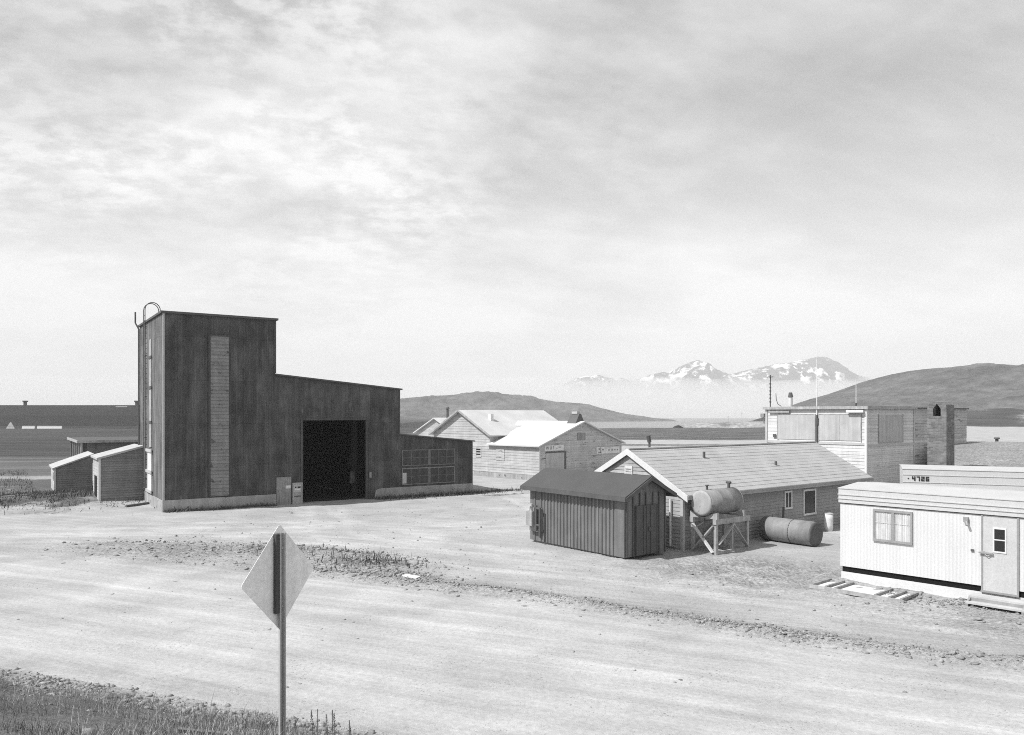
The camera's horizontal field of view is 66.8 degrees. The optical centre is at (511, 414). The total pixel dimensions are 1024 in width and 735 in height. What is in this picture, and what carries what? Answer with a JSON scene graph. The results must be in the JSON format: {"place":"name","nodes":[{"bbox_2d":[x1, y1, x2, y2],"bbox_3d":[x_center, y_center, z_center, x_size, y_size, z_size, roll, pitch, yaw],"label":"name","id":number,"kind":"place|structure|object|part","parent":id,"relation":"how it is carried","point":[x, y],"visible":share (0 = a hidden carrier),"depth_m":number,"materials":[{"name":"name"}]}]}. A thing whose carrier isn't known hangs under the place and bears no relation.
{"place":"outdoors","nodes":[
{"label":"outdoors","id":0,"kind":"place"},
{"bbox_2d":[24,534,481,582],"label":"patch gravel","id":1,"kind":"structure","parent":0,"point":[396,572],"depth_m":29.63,"materials":[{"name":"grey gravel"}]},
{"bbox_2d":[0,551,1023,734],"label":"gravel road","id":2,"kind":"structure","parent":0,"point":[509,666],"depth_m":16.75,"materials":[{"name":"grey gravel"}]},
{"bbox_2d":[0,407,1023,734],"bbox_3d":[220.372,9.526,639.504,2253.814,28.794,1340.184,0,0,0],"label":"ground","id":3,"kind":"structure","parent":0,"point":[780,595],"depth_m":29.25,"materials":[{"name":"grey gravel"}]},
{"bbox_2d":[6,422,14,428],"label":"pale tent","id":4,"kind":"object","parent":3,"relation":"on","point":[10,426],"visible":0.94,"depth_m":321.40,"materials":[{"name":"fabric"}]},
{"bbox_2d":[22,426,34,428],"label":"barrier","id":5,"kind":"object","parent":3,"relation":"on","point":[28,427],"visible":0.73,"depth_m":324.79,"materials":[{"name":"white paint"}]},
{"bbox_2d":[37,426,62,428],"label":"barrier","id":6,"kind":"object","parent":3,"relation":"on","point":[49,427],"visible":0.73,"depth_m":324.79,"materials":[{"name":"white paint"}]},
{"bbox_2d":[0,401,137,427],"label":"hangar","id":7,"kind":"structure","parent":3,"relation":"on","point":[87,416],"depth_m":337.55,"materials":[{"name":"metal"}]},
{"bbox_2d":[49,451,93,491],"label":"entry shed","id":8,"kind":"structure","parent":3,"relation":"on","point":[73,472],"depth_m":54.85,"materials":[{"name":"grey wood"}]},
{"bbox_2d":[67,436,137,480],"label":"storehouse","id":9,"kind":"structure","parent":3,"relation":"on","point":[94,445],"depth_m":61.45,"materials":[{"name":"wood"}]},
{"bbox_2d":[91,444,142,500],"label":"lean to","id":10,"kind":"object","parent":3,"relation":"on","point":[118,473],"visible":0.93,"depth_m":47.95,"materials":[{"name":"white paint"}]},
{"bbox_2d":[125,691,135,696],"bbox_3d":[-6.970,5.103,14.091,0.305,0.184,0.173,0,0,31],"label":"stone","id":11,"kind":"object","parent":3,"relation":"on","point":[133,694],"visible":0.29,"depth_m":14.05,"materials":[{"name":"grey stone"}]},
{"bbox_2d":[125,502,148,506],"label":"plank","id":12,"kind":"object","parent":3,"relation":"on","point":[137,504],"visible":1,"depth_m":45.94,"materials":[{"name":"wood"}]},
{"bbox_2d":[0,675,344,734],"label":"grass","id":13,"kind":"structure","parent":3,"relation":"on","point":[205,725],"depth_m":8.54,"materials":[{"name":"plant"}]},
{"bbox_2d":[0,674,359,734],"bbox_3d":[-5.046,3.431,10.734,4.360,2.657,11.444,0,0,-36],"label":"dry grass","id":14,"kind":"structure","parent":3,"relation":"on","point":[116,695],"depth_m":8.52,"materials":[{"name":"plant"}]},
{"bbox_2d":[0,667,396,734],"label":"bank rubble","id":15,"kind":"object","parent":3,"relation":"on","point":[57,681],"visible":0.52,"depth_m":13.55,"materials":[{"name":"stone"}]},
{"bbox_2d":[178,727,227,734],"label":"plank","id":16,"kind":"object","parent":3,"relation":"on","point":[186,729],"visible":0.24,"depth_m":6.87,"materials":[{"name":"wood"}]},
{"bbox_2d":[147,721,337,734],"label":"grass","id":17,"kind":"structure","parent":3,"relation":"on","point":[249,729],"depth_m":7.09,"materials":[{"name":"plant"}]},
{"bbox_2d":[0,470,526,584],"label":"weeds","id":18,"kind":"object","parent":3,"relation":"on","point":[35,494],"visible":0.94,"depth_m":48.14,"materials":[{"name":"grey plant"}]},
{"bbox_2d":[242,525,312,734],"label":"road sign","id":19,"kind":"object","parent":3,"relation":"on","point":[274,582],"visible":1,"depth_m":7.99,"materials":[{"name":"metal"}]},
{"bbox_2d":[134,302,474,511],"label":"garage","id":20,"kind":"structure","parent":3,"relation":"on","point":[227,416],"depth_m":46.06,"materials":[{"name":"wood"}]},
{"bbox_2d":[276,477,290,504],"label":"side door","id":21,"kind":"structure","parent":20,"relation":"in","point":[283,484],"depth_m":46.55,"materials":[{"name":"grey wood"}]},
{"bbox_2d":[402,448,454,465],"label":"window","id":22,"kind":"structure","parent":20,"relation":"in","point":[419,457],"depth_m":51.94,"materials":[{"name":"grey glass"}]},
{"bbox_2d":[402,466,454,484],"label":"window","id":23,"kind":"structure","parent":20,"relation":"in","point":[445,474],"depth_m":51.98,"materials":[{"name":"black glass"}]},
{"bbox_2d":[310,710,313,734],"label":"dock plant","id":24,"kind":"object","parent":3,"relation":"on","point":[312,721],"visible":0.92,"depth_m":7.88,"materials":[{"name":"grey plant"}]},
{"bbox_2d":[402,574,420,578],"bbox_3d":[-3.300,5.273,25.351,0.550,0.030,0.310,4,4,25],"label":"plank","id":25,"kind":"object","parent":3,"relation":"on","point":[411,576],"visible":1,"depth_m":25.31,"materials":[{"name":"white wood"}]},
{"bbox_2d":[413,407,449,436],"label":"white hut","id":26,"kind":"object","parent":3,"relation":"on","point":[425,429],"visible":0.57,"depth_m":83.31,"materials":[{"name":"wood"}]},
{"bbox_2d":[428,410,557,456],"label":"boathouse","id":27,"kind":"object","parent":3,"relation":"on","point":[483,426],"visible":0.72,"depth_m":70.78,"materials":[{"name":"wood"}]},
{"bbox_2d":[475,447,480,456],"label":"window","id":28,"kind":"structure","parent":27,"relation":"in","point":[476,447],"depth_m":68.73,"materials":[{"name":"white glass"}]},
{"bbox_2d":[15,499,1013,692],"bbox_3d":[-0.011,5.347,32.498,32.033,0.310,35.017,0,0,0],"label":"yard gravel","id":29,"kind":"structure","parent":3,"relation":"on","point":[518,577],"depth_m":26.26,"materials":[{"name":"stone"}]},
{"bbox_2d":[473,411,625,479],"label":"warehouse","id":30,"kind":"structure","parent":3,"relation":"on","point":[525,450],"depth_m":66.93,"materials":[{"name":"wood"}]},
{"bbox_2d":[546,451,565,468],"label":"sliding door","id":31,"kind":"structure","parent":30,"relation":"in","point":[557,459],"depth_m":64.87,"materials":[{"name":"grey wood"}]},
{"bbox_2d":[159,553,1023,675],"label":"roadside gravel","id":32,"kind":"structure","parent":3,"relation":"on","point":[891,652],"depth_m":19.59,"materials":[{"name":"grey gravel"}]},
{"bbox_2d":[520,467,676,557],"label":"ribbed shed","id":33,"kind":"structure","parent":3,"relation":"on","point":[619,515],"depth_m":30.05,"materials":[{"name":"metal"}]},
{"bbox_2d":[526,503,542,537],"bbox_3d":[0.939,4.410,32.578,0.360,1.380,0.870,0,0,-38],"label":"meter panel","id":34,"kind":"object","parent":33,"relation":"attached to","point":[534,518],"visible":1,"depth_m":32.53,"materials":[{"name":"grey metal"}]},
{"bbox_2d":[635,504,657,555],"bbox_3d":[5.148,4.350,29.416,1.250,1.860,0.118,0,0,-38],"label":"door","id":35,"kind":"structure","parent":33,"relation":"in","point":[646,516],"depth_m":29.41,"materials":[{"name":"wood"}]},
{"bbox_2d":[690,510,749,554],"bbox_3d":[8.344,4.675,31.190,2.315,1.750,1.410,0,0,-38],"label":"tank stand","id":36,"kind":"object","parent":3,"relation":"on","point":[722,519],"visible":0.85,"depth_m":30.78,"materials":[{"name":"white wood"}]},
{"bbox_2d":[691,481,743,526],"bbox_3d":[8.136,3.538,31.027,2.377,1.696,1.026,0,0,-38],"label":"fuel tank","id":37,"kind":"object","parent":36,"relation":"on","point":[707,501],"visible":0.98,"depth_m":30.61,"materials":[{"name":"metal"}]},
{"bbox_2d":[595,435,873,550],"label":"bunkhouse","id":38,"kind":"structure","parent":3,"relation":"on","point":[804,480],"depth_m":34.84,"materials":[{"name":"grey wood"}]},
{"bbox_2d":[784,490,792,508],"bbox_3d":[12.651,3.885,35.518,0.610,0.830,0.075,0,0,-38],"label":"window","id":39,"kind":"structure","parent":38,"relation":"in","point":[787,494],"depth_m":35.49,"materials":[{"name":"white paint"}]},
{"bbox_2d":[803,488,816,515],"bbox_3d":[14.049,4.100,36.608,1.080,1.220,0.075,0,0,-38],"label":"window","id":40,"kind":"structure","parent":38,"relation":"in","point":[809,495],"depth_m":36.61,"materials":[{"name":"glass"}]},
{"bbox_2d":[758,514,822,546],"bbox_3d":[11.759,4.853,32.802,1.050,1.146,2.454,0,0,-38],"label":"fuel tank","id":41,"kind":"object","parent":3,"relation":"on","point":[800,532],"visible":1,"depth_m":32.33,"materials":[{"name":"metal"}]},
{"bbox_2d":[823,512,833,531],"bbox_3d":[14.803,5.015,36.295,0.460,0.870,0.460,0,0,-20],"label":"white drum","id":42,"kind":"object","parent":3,"relation":"on","point":[828,520],"visible":1,"depth_m":36.12,"materials":[{"name":"paint"}]},
{"bbox_2d":[760,392,968,482],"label":"flat roofed house","id":43,"kind":"structure","parent":3,"relation":"on","point":[879,443],"depth_m":48.12,"materials":[{"name":"wood"}]},
{"bbox_2d":[768,375,780,406],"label":"radio mast","id":44,"kind":"object","parent":43,"relation":"on","point":[770,376],"visible":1,"depth_m":51.29,"materials":[{"name":"metal"}]},
{"bbox_2d":[815,362,818,441],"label":"whip aerial","id":45,"kind":"object","parent":43,"relation":"attached to","point":[816,421],"visible":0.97,"depth_m":48.34,"materials":[{"name":"white paint"}]},
{"bbox_2d":[809,578,920,602],"bbox_3d":[10.753,5.349,23.709,1.450,0.130,2.800,1,0,-44],"label":"board panel","id":46,"kind":"object","parent":3,"relation":"on","point":[849,588],"visible":0.99,"depth_m":23.61,"materials":[{"name":"white wood"}]},
{"bbox_2d":[838,482,1023,599],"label":"house trailer","id":47,"kind":"object","parent":3,"relation":"on","point":[953,542],"visible":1,"depth_m":23.37,"materials":[{"name":"white paint"}]},
{"bbox_3d":[11.853,3.475,24.173,0.060,1.010,1.180,0,0,-43],"label":"window","id":48,"kind":"part","parent":47,"relation":"part of","materials":[{"name":"glass"}]},
{"bbox_3d":[13.820,3.990,22.035,0.100,2.220,0.990,0,0,-43],"label":"door","id":49,"kind":"part","parent":47,"relation":"part of","materials":[{"name":"metal"}]},
{"bbox_2d":[840,587,1023,628],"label":"skirt gravel","id":50,"kind":"structure","parent":3,"relation":"on","point":[949,600],"depth_m":22.12,"materials":[{"name":"grey gravel"}]},
{"bbox_2d":[927,401,953,465],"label":"brick chimney","id":51,"kind":"object","parent":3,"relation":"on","point":[940,432],"visible":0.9,"depth_m":40.37,"materials":[{"name":"grey brick"}]},
{"bbox_2d":[948,649,955,654],"bbox_3d":[9.790,5.274,17.270,0.163,0.124,0.193,0,0,31],"label":"stone","id":52,"kind":"object","parent":3,"relation":"on","point":[952,651],"visible":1,"depth_m":17.21,"materials":[{"name":"grey stone"}]},
{"bbox_2d":[899,464,1023,490],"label":"site trailer","id":53,"kind":"object","parent":3,"relation":"on","point":[998,478],"visible":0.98,"depth_m":31.18,"materials":[{"name":"white paint"}]},
{"bbox_2d":[965,593,1023,614],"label":"step","id":54,"kind":"structure","parent":3,"relation":"on","point":[1003,603],"depth_m":21.58,"materials":[{"name":"grey wood"}]},
{"bbox_2d":[0,0,1023,404],"label":"sky","id":55,"kind":"structure","parent":0,"point":[534,198],"materials":[{"name":"white"}]},
{"bbox_2d":[400,391,675,421],"bbox_3d":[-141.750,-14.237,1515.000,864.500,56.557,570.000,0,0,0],"label":"headland","id":56,"kind":"structure","parent":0,"point":[428,407],"depth_m":1301.06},
{"bbox_2d":[588,417,764,427],"bbox_3d":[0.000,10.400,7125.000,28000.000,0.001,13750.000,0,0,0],"label":"sea","id":57,"kind":"structure","parent":0,"point":[667,424],"depth_m":1077.97,"materials":[{"name":"liquid"}]},
{"bbox_2d":[537,357,871,416],"bbox_3d":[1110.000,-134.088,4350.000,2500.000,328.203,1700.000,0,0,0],"label":"mountain range","id":58,"kind":"structure","parent":0,"point":[697,388],"depth_m":3685.34,"materials":[{"name":"white snow"}]},
{"bbox_2d":[673,422,764,427],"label":"islet","id":59,"kind":"object","parent":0,"point":[727,425],"visible":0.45,"depth_m":468.52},
{"bbox_2d":[753,363,1023,420],"bbox_3d":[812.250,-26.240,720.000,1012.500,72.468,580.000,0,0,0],"label":"hill","id":60,"kind":"structure","parent":0,"point":[984,386],"depth_m":731.22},
{"bbox_2d":[954,441,1023,466],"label":"gravel bank","id":61,"kind":"structure","parent":0,"point":[994,454],"depth_m":48.40,"materials":[{"name":"grey gravel"}]}
]}

